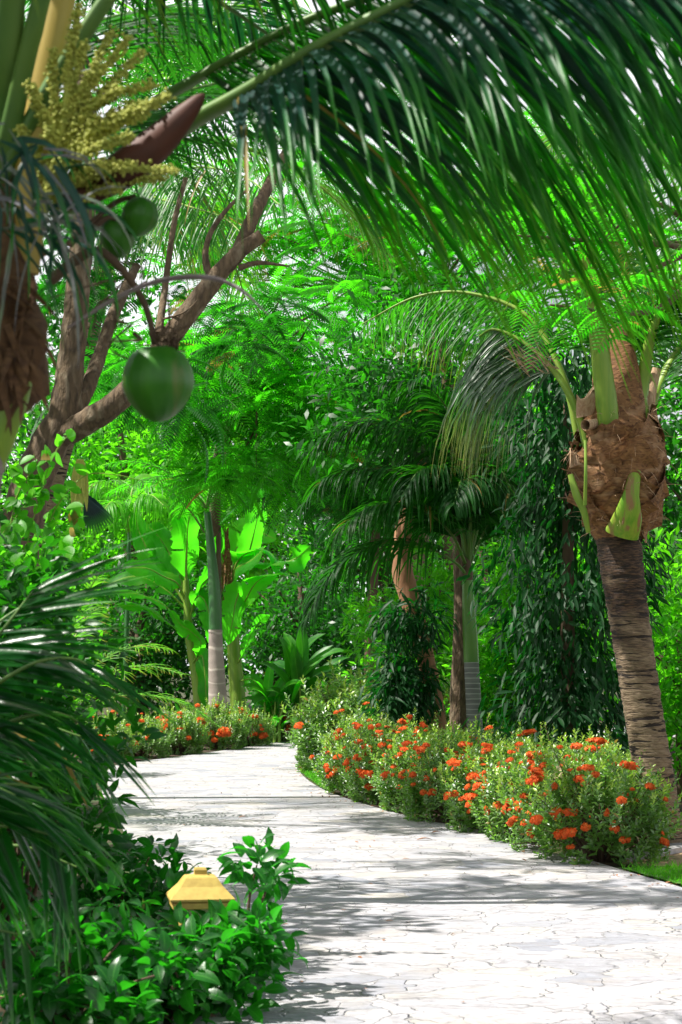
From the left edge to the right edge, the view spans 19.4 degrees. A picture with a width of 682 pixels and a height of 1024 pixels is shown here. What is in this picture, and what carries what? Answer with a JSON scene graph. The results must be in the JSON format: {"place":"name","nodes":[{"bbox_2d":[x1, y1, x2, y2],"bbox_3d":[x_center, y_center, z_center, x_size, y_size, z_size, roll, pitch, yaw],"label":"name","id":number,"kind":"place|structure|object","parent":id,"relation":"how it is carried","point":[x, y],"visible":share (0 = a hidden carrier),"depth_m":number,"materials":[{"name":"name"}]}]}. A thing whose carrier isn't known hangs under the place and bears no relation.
{"place":"outdoors","nodes":[
{"label":"outdoors","id":0,"kind":"place"},
{"bbox_2d":[0,989,85,1023],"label":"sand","id":1,"kind":"structure","parent":0,"point":[2,1009],"depth_m":9.29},
{"bbox_2d":[70,459,88,510],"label":"dying leaf","id":2,"kind":"object","parent":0,"point":[83,485],"visible":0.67,"depth_m":12.04,"materials":[{"name":"plant"}]},
{"bbox_2d":[83,495,114,534],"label":"fan leaf","id":3,"kind":"object","parent":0,"point":[95,513],"visible":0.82,"depth_m":12.43,"materials":[{"name":"green plant"}]},
{"bbox_2d":[168,704,197,740],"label":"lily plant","id":4,"kind":"object","parent":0,"point":[176,706],"visible":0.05,"depth_m":38.16,"materials":[{"name":"green plant"}]},
{"bbox_2d":[1,0,681,673],"label":"sky","id":5,"kind":"structure","parent":0,"point":[301,3],"materials":[{"name":"white"}]},
{"bbox_2d":[71,711,615,770],"bbox_3d":[-2.000,5.398,49.231,20.000,0.001,41.000,0,-4,0],"label":"flower bed","id":6,"kind":"object","parent":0,"point":[100,714],"visible":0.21,"depth_m":37.96,"materials":[{"name":"soil"}]},
{"bbox_2d":[79,471,196,721],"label":"weeping palm","id":7,"kind":"object","parent":6,"relation":"on","point":[123,507],"visible":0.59,"depth_m":42.48,"materials":[{"name":"green plant"}]},
{"bbox_2d":[102,503,223,716],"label":"banana plant","id":8,"kind":"object","parent":6,"relation":"on","point":[170,569],"visible":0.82,"depth_m":41.29,"materials":[{"name":"green plant"}]},
{"bbox_2d":[74,538,254,725],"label":"broadleaf tree","id":9,"kind":"object","parent":6,"relation":"on","point":[169,637],"visible":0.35,"depth_m":46.34,"materials":[{"name":"green plant"}]},
{"bbox_2d":[98,441,264,746],"bbox_3d":[-2.946,1.403,39.363,3.798,6.460,4.199,0,-4,0],"label":"royal palm","id":10,"kind":"object","parent":6,"relation":"on","point":[216,678],"visible":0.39,"depth_m":39.26,"materials":[{"name":"green plant"}]},
{"bbox_2d":[204,500,310,718],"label":"banana plant","id":11,"kind":"object","parent":6,"relation":"on","point":[242,552],"visible":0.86,"depth_m":43.10,"materials":[{"name":"green plant"}]},
{"bbox_2d":[88,258,434,610],"bbox_3d":[-1.593,0.277,35.419,6.234,8.107,12.831,0,-4,0],"label":"poinciana tree","id":12,"kind":"object","parent":6,"relation":"on","point":[238,471],"visible":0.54,"depth_m":31.39,"materials":[{"name":"green plant"}]},
{"bbox_2d":[223,543,366,707],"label":"broadleaf tree","id":13,"kind":"object","parent":6,"relation":"on","point":[269,629],"visible":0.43,"depth_m":49.05,"materials":[{"name":"green plant"}]},
{"bbox_2d":[220,355,459,684],"bbox_3d":[0.220,0.614,38.144,5.257,7.845,6.224,0,-4,0],"label":"poinciana tree","id":14,"kind":"object","parent":6,"relation":"on","point":[338,511],"visible":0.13,"depth_m":38.03,"materials":[{"name":"green plant"}]},
{"bbox_2d":[29,674,681,1023],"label":"ground","id":15,"kind":"structure","parent":0,"point":[39,893],"depth_m":22.05,"materials":[{"name":"green plant"}]},
{"bbox_2d":[8,692,65,894],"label":"broadleaf tree","id":16,"kind":"object","parent":15,"relation":"on","point":[34,776],"depth_m":12.60,"materials":[{"name":"green plant"}]},
{"bbox_2d":[0,510,74,879],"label":"leafy shrub","id":17,"kind":"object","parent":15,"relation":"on","point":[3,517],"depth_m":11.66,"materials":[{"name":"green plant"}]},
{"bbox_2d":[0,401,75,512],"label":"broadleaf tree","id":18,"kind":"object","parent":15,"relation":"on","point":[17,442],"visible":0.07,"depth_m":61.91,"materials":[{"name":"green plant"}]},
{"bbox_2d":[32,609,103,798],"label":"broadleaf tree","id":19,"kind":"object","parent":15,"relation":"on","point":[92,708],"visible":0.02,"depth_m":16.93,"materials":[{"name":"green plant"}]},
{"bbox_2d":[0,428,152,676],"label":"climbing vine","id":20,"kind":"object","parent":15,"relation":"on","point":[21,522],"visible":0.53,"depth_m":11.02,"materials":[{"name":"green plant"}]},
{"bbox_2d":[0,521,167,964],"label":"leafy shrub","id":21,"kind":"object","parent":15,"relation":"on","point":[13,595],"visible":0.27,"depth_m":10.33,"materials":[{"name":"green plant"}]},
{"bbox_2d":[0,526,178,1023],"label":"glossy palm","id":22,"kind":"object","parent":15,"relation":"on","point":[22,803],"visible":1,"depth_m":7.13,"materials":[{"name":"green plant"}]},
{"bbox_2d":[0,896,194,1023],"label":"foreground shrub","id":23,"kind":"object","parent":15,"relation":"on","point":[58,999],"visible":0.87,"depth_m":8.21,"materials":[{"name":"green plant"}]},
{"bbox_2d":[79,709,145,761],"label":"ixora shrub","id":24,"kind":"object","parent":15,"relation":"on","point":[122,728],"visible":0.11,"depth_m":33.28,"materials":[{"name":"green plant"}]},
{"bbox_2d":[2,265,223,703],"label":"broadleaf tree","id":25,"kind":"object","parent":15,"relation":"on","point":[54,338],"visible":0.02,"depth_m":78.94,"materials":[{"name":"green plant"}]},
{"bbox_2d":[50,825,211,949],"bbox_3d":[-1.183,2.131,11.036,0.958,0.813,0.997,0,-4,0],"label":"foreground shrub","id":26,"kind":"object","parent":15,"relation":"on","point":[141,876],"visible":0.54,"depth_m":10.95,"materials":[{"name":"green plant"}]},
{"bbox_2d":[54,575,223,730],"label":"areca palm","id":27,"kind":"object","parent":15,"relation":"on","point":[133,665],"visible":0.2,"depth_m":20.35,"materials":[{"name":"green plant"}]},
{"bbox_2d":[115,708,175,758],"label":"ixora shrub","id":28,"kind":"object","parent":15,"relation":"on","point":[161,744],"visible":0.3,"depth_m":34.48,"materials":[{"name":"green plant"}]},
{"bbox_2d":[0,330,316,721],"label":"broadleaf tree","id":29,"kind":"object","parent":15,"relation":"on","point":[133,452],"visible":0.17,"depth_m":55.34,"materials":[{"name":"green plant"}]},
{"bbox_2d":[0,0,329,874],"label":"poinciana tree","id":30,"kind":"object","parent":15,"relation":"on","point":[74,388],"visible":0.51,"depth_m":14.44,"materials":[{"name":"green plant"}]},
{"bbox_2d":[149,699,211,754],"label":"ixora shrub","id":31,"kind":"object","parent":15,"relation":"on","point":[184,738],"visible":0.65,"depth_m":35.87,"materials":[{"name":"green plant"}]},
{"bbox_2d":[60,861,307,1023],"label":"foreground shrub","id":32,"kind":"object","parent":15,"relation":"on","point":[221,966],"visible":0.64,"depth_m":8.99,"materials":[{"name":"green plant"}]},
{"bbox_2d":[166,867,234,946],"bbox_3d":[-0.699,2.065,9.870,0.316,0.601,0.316,1,-4,-9],"label":"garden lamp","id":33,"kind":"object","parent":15,"relation":"on","point":[199,887],"visible":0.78,"depth_m":9.77,"materials":[{"name":"paint"}]},
{"bbox_2d":[184,692,254,750],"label":"ixora shrub","id":34,"kind":"object","parent":15,"relation":"on","point":[220,739],"visible":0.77,"depth_m":37.83,"materials":[{"name":"green plant"}]},
{"bbox_2d":[39,0,400,565],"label":"coconut palm","id":35,"kind":"object","parent":15,"relation":"on","point":[192,213],"visible":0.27,"depth_m":21.12,"materials":[{"name":"green plant"}]},
{"bbox_2d":[78,314,396,706],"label":"broadleaf tree","id":36,"kind":"object","parent":15,"relation":"on","point":[260,570],"visible":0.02,"depth_m":70.84,"materials":[{"name":"green plant"}]},
{"bbox_2d":[168,827,310,980],"bbox_3d":[-0.459,1.987,9.762,0.625,0.893,0.730,-3,-5,31],"label":"foreground shrub","id":37,"kind":"object","parent":15,"relation":"on","point":[276,888],"visible":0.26,"depth_m":9.70,"materials":[{"name":"green plant"}]},
{"bbox_2d":[230,701,278,746],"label":"ixora shrub","id":38,"kind":"object","parent":15,"relation":"on","point":[264,731],"visible":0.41,"depth_m":39.55,"materials":[{"name":"green plant"}]},
{"bbox_2d":[255,702,290,741],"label":"ixora shrub","id":39,"kind":"object","parent":15,"relation":"on","point":[286,726],"visible":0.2,"depth_m":41.69,"materials":[{"name":"green plant"}]},
{"bbox_2d":[242,660,303,742],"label":"ginger plant","id":40,"kind":"object","parent":15,"relation":"on","point":[272,706],"visible":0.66,"depth_m":41.27,"materials":[{"name":"green plant"}]},
{"bbox_2d":[250,629,353,740],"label":"ginger plant","id":41,"kind":"object","parent":15,"relation":"on","point":[297,663],"visible":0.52,"depth_m":41.28,"materials":[{"name":"green plant"}]},
{"bbox_2d":[280,655,400,773],"bbox_3d":[0.149,3.118,29.851,2.120,1.959,2.196,-4,-6,41],"label":"ixora shrub","id":42,"kind":"object","parent":15,"relation":"on","point":[308,731],"visible":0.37,"depth_m":29.50,"materials":[{"name":"green plant"}]},
{"bbox_2d":[0,0,681,498],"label":"coconut palm","id":43,"kind":"object","parent":15,"relation":"on","point":[418,58],"visible":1,"depth_m":5.73,"materials":[{"name":"green plant"}]},
{"bbox_2d":[319,707,375,760],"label":"ixora shrub","id":44,"kind":"object","parent":15,"relation":"on","point":[321,738],"depth_m":28.25,"materials":[{"name":"green plant"}]},
{"bbox_2d":[309,707,403,796],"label":"ixora shrub","id":45,"kind":"object","parent":15,"relation":"on","point":[332,774],"visible":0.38,"depth_m":24.65,"materials":[{"name":"green plant"}]},
{"bbox_2d":[315,703,398,780],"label":"ixora shrub","id":46,"kind":"object","parent":15,"relation":"on","point":[346,720],"visible":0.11,"depth_m":26.36,"materials":[{"name":"green plant"}]},
{"bbox_2d":[224,350,525,681],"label":"broadleaf tree","id":47,"kind":"object","parent":15,"relation":"on","point":[320,550],"visible":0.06,"depth_m":59.65,"materials":[{"name":"green plant"}]},
{"bbox_2d":[340,713,432,804],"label":"ixora shrub","id":48,"kind":"object","parent":15,"relation":"on","point":[360,770],"visible":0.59,"depth_m":23.14,"materials":[{"name":"green plant"}]},
{"bbox_2d":[326,651,450,732],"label":"ixora shrub","id":49,"kind":"object","parent":15,"relation":"on","point":[444,695],"visible":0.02,"depth_m":31.56,"materials":[{"name":"green plant"}]},
{"bbox_2d":[120,97,661,661],"bbox_3d":[0.732,-1.996,37.084,11.069,12.890,6.921,0,-4,0],"label":"poinciana tree","id":50,"kind":"object","parent":15,"relation":"on","point":[300,241],"visible":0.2,"depth_m":36.35,"materials":[{"name":"green plant"}]},
{"bbox_2d":[339,535,493,692],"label":"broadleaf tree","id":51,"kind":"object","parent":15,"relation":"on","point":[442,575],"visible":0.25,"depth_m":36.66,"materials":[{"name":"green plant"}]},
{"bbox_2d":[365,712,470,813],"bbox_3d":[0.921,2.812,21.946,1.362,1.205,1.357,4,-6,-45],"label":"ixora shrub","id":52,"kind":"object","parent":15,"relation":"on","point":[398,756],"visible":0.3,"depth_m":21.77,"materials":[{"name":"green plant"}]},
{"bbox_2d":[391,712,451,740],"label":"ixora shrub","id":53,"kind":"object","parent":15,"relation":"on","point":[423,726],"visible":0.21,"depth_m":24.97,"materials":[{"name":"green plant"}]},
{"bbox_2d":[395,708,453,739],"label":"ixora shrub","id":54,"kind":"object","parent":15,"relation":"on","point":[415,725],"visible":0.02,"depth_m":26.72,"materials":[{"name":"green plant"}]},
{"bbox_2d":[375,712,511,823],"bbox_3d":[1.224,2.704,20.695,1.556,1.247,1.570,2,-5,-28],"label":"ixora shrub","id":55,"kind":"object","parent":15,"relation":"on","point":[426,776],"visible":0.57,"depth_m":20.44,"materials":[{"name":"green plant"}]},
{"bbox_2d":[443,676,449,730],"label":"ixora shrub","id":56,"kind":"object","parent":15,"relation":"on","point":[448,691],"visible":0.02,"depth_m":31.59,"materials":[{"name":"green plant"}]},
{"bbox_2d":[423,716,489,749],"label":"ixora shrub","id":57,"kind":"object","parent":15,"relation":"on","point":[474,728],"visible":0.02,"depth_m":23.48,"materials":[{"name":"green plant"}]},
{"bbox_2d":[444,696,496,727],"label":"ixora shrub","id":58,"kind":"object","parent":15,"relation":"on","point":[448,719],"visible":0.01,"depth_m":30.38,"materials":[{"name":"green plant"}]},
{"bbox_2d":[378,526,598,697],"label":"broadleaf tree","id":59,"kind":"object","parent":15,"relation":"on","point":[473,562],"visible":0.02,"depth_m":45.89,"materials":[{"name":"green plant"}]},
{"bbox_2d":[432,721,565,833],"bbox_3d":[1.581,2.626,19.342,1.408,1.199,1.440,-1,-4,11],"label":"ixora shrub","id":60,"kind":"object","parent":15,"relation":"on","point":[455,793],"visible":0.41,"depth_m":19.19,"materials":[{"name":"green plant"}]},
{"bbox_2d":[443,622,559,736],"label":"broadleaf tree","id":61,"kind":"object","parent":15,"relation":"on","point":[484,683],"visible":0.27,"depth_m":29.22,"materials":[{"name":"green plant"}]},
{"bbox_2d":[453,719,552,752],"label":"ixora shrub","id":62,"kind":"object","parent":15,"relation":"on","point":[500,735],"visible":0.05,"depth_m":21.88,"materials":[{"name":"green plant"}]},
{"bbox_2d":[361,292,675,654],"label":"broadleaf tree","id":63,"kind":"object","parent":15,"relation":"on","point":[531,387],"depth_m":77.53,"materials":[{"name":"green plant"}]},
{"bbox_2d":[485,722,556,756],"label":"ixora shrub","id":64,"kind":"object","parent":15,"relation":"on","point":[541,732],"depth_m":20.91,"materials":[{"name":"green plant"}]},
{"bbox_2d":[441,535,611,735],"bbox_3d":[2.881,2.122,29.872,2.808,3.780,3.070,0,-4,0],"label":"broadleaf tree","id":65,"kind":"object","parent":15,"relation":"on","point":[513,597],"visible":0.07,"depth_m":29.63,"materials":[{"name":"green plant"}]},
{"bbox_2d":[464,725,603,843],"bbox_3d":[1.803,2.530,18.214,1.362,1.191,1.289,0,-4,5],"label":"ixora shrub","id":66,"kind":"object","parent":15,"relation":"on","point":[498,831],"visible":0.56,"depth_m":18.08,"materials":[{"name":"green plant"}]},
{"bbox_2d":[483,692,598,748],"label":"ixora shrub","id":67,"kind":"object","parent":15,"relation":"on","point":[522,718],"visible":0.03,"depth_m":29.30,"materials":[{"name":"green plant"}]},
{"bbox_2d":[406,136,681,373],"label":"poinciana tree","id":68,"kind":"object","parent":15,"relation":"on","point":[640,277],"visible":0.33,"depth_m":13.91,"materials":[{"name":"green plant"}]},
{"bbox_2d":[549,762,580,853],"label":"shrub","id":69,"kind":"object","parent":15,"relation":"on","point":[559,769],"visible":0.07,"depth_m":16.89,"materials":[{"name":"green plant"}]},
{"bbox_2d":[453,311,681,759],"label":"mast tree","id":70,"kind":"object","parent":15,"relation":"on","point":[566,689],"visible":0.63,"depth_m":21.69,"materials":[{"name":"green plant"}]},
{"bbox_2d":[491,722,657,855],"bbox_3d":[2.025,2.435,17.178,1.512,1.242,1.563,-1,-5,15],"label":"ixora shrub","id":71,"kind":"object","parent":15,"relation":"on","point":[535,778],"visible":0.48,"depth_m":17.05,"materials":[{"name":"green plant"}]},
{"bbox_2d":[473,352,681,720],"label":"broadleaf tree","id":72,"kind":"object","parent":15,"relation":"on","point":[672,493],"depth_m":57.71,"materials":[{"name":"green plant"}]},
{"bbox_2d":[538,725,629,756],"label":"ixora shrub","id":73,"kind":"object","parent":15,"relation":"on","point":[573,749],"visible":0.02,"depth_m":19.51,"materials":[{"name":"green plant"}]},
{"bbox_2d":[555,725,630,762],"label":"ixora shrub","id":74,"kind":"object","parent":15,"relation":"on","point":[603,748],"visible":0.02,"depth_m":18.48,"materials":[{"name":"green plant"}]},
{"bbox_2d":[505,729,681,866],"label":"ixora shrub","id":75,"kind":"object","parent":15,"relation":"on","point":[601,839],"visible":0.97,"depth_m":16.05,"materials":[{"name":"green plant"}]},
{"bbox_2d":[528,731,681,848],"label":"ixora shrub","id":76,"kind":"object","parent":15,"relation":"on","point":[602,757],"visible":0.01,"depth_m":18.00,"materials":[{"name":"green plant"}]},
{"bbox_2d":[538,279,681,721],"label":"broadleaf tree","id":77,"kind":"object","parent":15,"relation":"on","point":[672,510],"visible":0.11,"depth_m":49.80,"materials":[{"name":"green plant"}]},
{"bbox_2d":[580,530,681,800],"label":"broadleaf tree","id":78,"kind":"object","parent":15,"relation":"on","point":[671,674],"visible":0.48,"depth_m":23.26,"materials":[{"name":"green plant"}]},
{"bbox_2d":[597,517,681,712],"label":"broadleaf tree","id":79,"kind":"object","parent":15,"relation":"on","point":[675,523],"visible":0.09,"depth_m":39.55,"materials":[{"name":"green plant"}]},
{"bbox_2d":[643,524,681,723],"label":"broadleaf tree","id":80,"kind":"object","parent":15,"relation":"on","point":[661,532],"visible":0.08,"depth_m":27.47,"materials":[{"name":"green plant"}]},
{"bbox_2d":[102,727,681,1023],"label":"path","id":81,"kind":"structure","parent":0,"point":[510,943],"depth_m":12.95,"materials":[{"name":"white stone"}]},
{"bbox_2d":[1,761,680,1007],"bbox_3d":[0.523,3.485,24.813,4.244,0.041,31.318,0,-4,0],"label":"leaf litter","id":82,"kind":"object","parent":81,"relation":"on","point":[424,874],"visible":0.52,"depth_m":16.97,"materials":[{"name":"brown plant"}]},
{"bbox_2d":[212,1,667,655],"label":"coconut palm","id":83,"kind":"object","parent":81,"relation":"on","point":[438,329],"visible":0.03,"depth_m":40.02,"materials":[{"name":"plant"}]},
{"bbox_2d":[325,751,681,866],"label":"soil","id":84,"kind":"structure","parent":0,"point":[438,818],"depth_m":21.52,"materials":[{"name":"brown soil"}]},
{"bbox_2d":[270,320,480,735],"bbox_3d":[0.727,0.474,28.558,3.133,6.665,3.343,3,-5,-31],"label":"leaning tree","id":85,"kind":"object","parent":84,"relation":"on","point":[399,690],"visible":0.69,"depth_m":27.71,"materials":[{"name":"green plant"}]},
{"bbox_2d":[292,376,554,742],"bbox_3d":[1.206,0.923,26.911,3.722,5.501,3.482,0,-4,0],"label":"manila palm","id":86,"kind":"object","parent":84,"relation":"on","point":[445,502],"visible":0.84,"depth_m":26.39,"materials":[{"name":"green plant"}]},
{"bbox_2d":[316,249,573,732],"bbox_3d":[1.654,0.007,29.026,3.913,7.658,3.552,3,-6,-38],"label":"broadleaf tree","id":87,"kind":"object","parent":84,"relation":"on","point":[457,714],"visible":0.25,"depth_m":28.86,"materials":[{"name":"green plant"}]},
{"bbox_2d":[355,119,681,842],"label":"coconut palm","id":88,"kind":"object","parent":84,"relation":"on","point":[618,462],"visible":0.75,"depth_m":17.29,"materials":[{"name":"green plant"}]},
{"bbox_2d":[460,216,681,374],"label":"coconut palm","id":89,"kind":"object","parent":84,"relation":"on","point":[503,294],"visible":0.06,"depth_m":22.65,"materials":[{"name":"green plant"}]},
{"bbox_2d":[471,58,681,236],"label":"coconut palm","id":90,"kind":"object","parent":84,"relation":"on","point":[547,144],"visible":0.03,"depth_m":24.80,"materials":[{"name":"green plant"}]},
{"bbox_2d":[620,858,681,885],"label":"grass","id":91,"kind":"structure","parent":0,"point":[672,875],"depth_m":15.20,"materials":[{"name":"green plant"}]},
{"bbox_2d":[626,853,681,865],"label":"sand","id":92,"kind":"structure","parent":0,"point":[677,857],"depth_m":16.23,"materials":[{"name":"beige sand"}]},
{"bbox_2d":[604,843,681,861],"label":"kerb","id":93,"kind":"structure","parent":92,"relation":"on","point":[676,848],"depth_m":16.88,"materials":[{"name":"grey concrete"}]},
{"label":"lawn","id":94,"kind":"structure","parent":0,"visible":0},
{"bbox_2d":[301,762,344,787],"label":"grass","id":95,"kind":"structure","parent":94,"relation":"on","point":[308,773],"depth_m":28.14,"materials":[{"name":"green plant"}]}
]}

